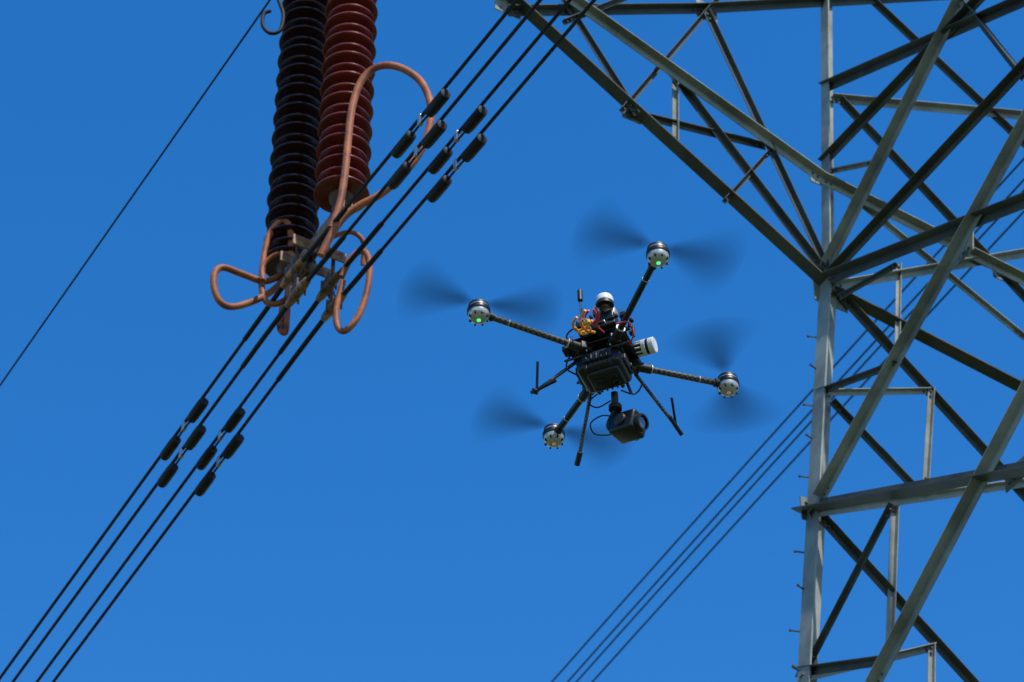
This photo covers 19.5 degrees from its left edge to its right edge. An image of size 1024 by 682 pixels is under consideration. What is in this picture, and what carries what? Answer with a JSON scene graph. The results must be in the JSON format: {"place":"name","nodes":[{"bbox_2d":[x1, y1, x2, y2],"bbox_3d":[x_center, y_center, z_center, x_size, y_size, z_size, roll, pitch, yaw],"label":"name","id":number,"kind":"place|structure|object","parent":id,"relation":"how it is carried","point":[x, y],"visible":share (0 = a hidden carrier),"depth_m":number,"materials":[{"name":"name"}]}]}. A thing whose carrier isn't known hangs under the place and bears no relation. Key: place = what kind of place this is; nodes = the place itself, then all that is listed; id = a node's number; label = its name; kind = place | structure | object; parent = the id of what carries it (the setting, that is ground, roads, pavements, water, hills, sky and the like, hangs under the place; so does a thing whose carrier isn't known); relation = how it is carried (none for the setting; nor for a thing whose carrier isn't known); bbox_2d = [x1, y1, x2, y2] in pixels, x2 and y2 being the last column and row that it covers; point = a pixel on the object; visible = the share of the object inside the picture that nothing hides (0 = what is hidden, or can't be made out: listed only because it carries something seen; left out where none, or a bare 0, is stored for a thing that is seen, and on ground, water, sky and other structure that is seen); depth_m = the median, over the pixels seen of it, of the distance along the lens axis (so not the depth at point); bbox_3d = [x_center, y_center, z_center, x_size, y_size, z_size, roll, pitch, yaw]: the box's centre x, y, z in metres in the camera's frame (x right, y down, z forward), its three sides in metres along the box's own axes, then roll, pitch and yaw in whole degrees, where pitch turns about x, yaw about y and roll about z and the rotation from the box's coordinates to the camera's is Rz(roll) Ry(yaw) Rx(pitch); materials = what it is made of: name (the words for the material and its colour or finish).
{"place":"outdoors","nodes":[
{"label":"outdoors","id":0,"kind":"place"},
{"bbox_2d":[0,0,1023,681],"label":"sky","id":1,"kind":"structure","parent":0,"point":[382,515],"materials":[{"name":"blue"}]},
{"bbox_2d":[433,233,739,465],"bbox_3d":[0.419,0.097,13.252,1.610,0.611,1.644,-15,-44,16],"label":"quadcopter drone","id":2,"kind":"object","parent":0,"point":[603,352],"visible":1,"depth_m":13.21,"materials":[{"name":"black plastic"}]},
{"bbox_3d":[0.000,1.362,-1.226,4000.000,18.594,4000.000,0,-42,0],"label":"ground","id":3,"kind":"structure","parent":0,"visible":0},
{"bbox_2d":[495,0,1023,681],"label":"transmission tower","id":4,"kind":"structure","parent":3,"relation":"on","point":[825,268],"depth_m":22.75,"materials":[{"name":"metal"}]},
{"bbox_2d":[0,0,270,385],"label":"overhead ground wire","id":5,"kind":"object","parent":4,"relation":"attached to","point":[157,160],"visible":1,"depth_m":22.18,"materials":[{"name":"black metal"}]},
{"bbox_2d":[210,0,327,335],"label":"insulator string","id":6,"kind":"object","parent":4,"relation":"hanging from","point":[293,206],"visible":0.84,"depth_m":21.21,"materials":[{"name":"ceramic"}]},
{"bbox_2d":[0,0,595,681],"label":"conductor bundle","id":7,"kind":"object","parent":6,"relation":"hanging from","point":[298,266],"visible":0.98,"depth_m":20.05,"materials":[{"name":"metal"}]},
{"bbox_2d":[313,0,434,334],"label":"insulator string","id":8,"kind":"object","parent":4,"relation":"hanging from","point":[349,68],"visible":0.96,"depth_m":20.37,"materials":[{"name":"ceramic"}]},
{"bbox_2d":[551,158,1023,681],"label":"conductor bundle","id":9,"kind":"object","parent":4,"relation":"attached to","point":[776,449],"visible":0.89,"depth_m":39.34,"materials":[{"name":"black metal"}]}
]}

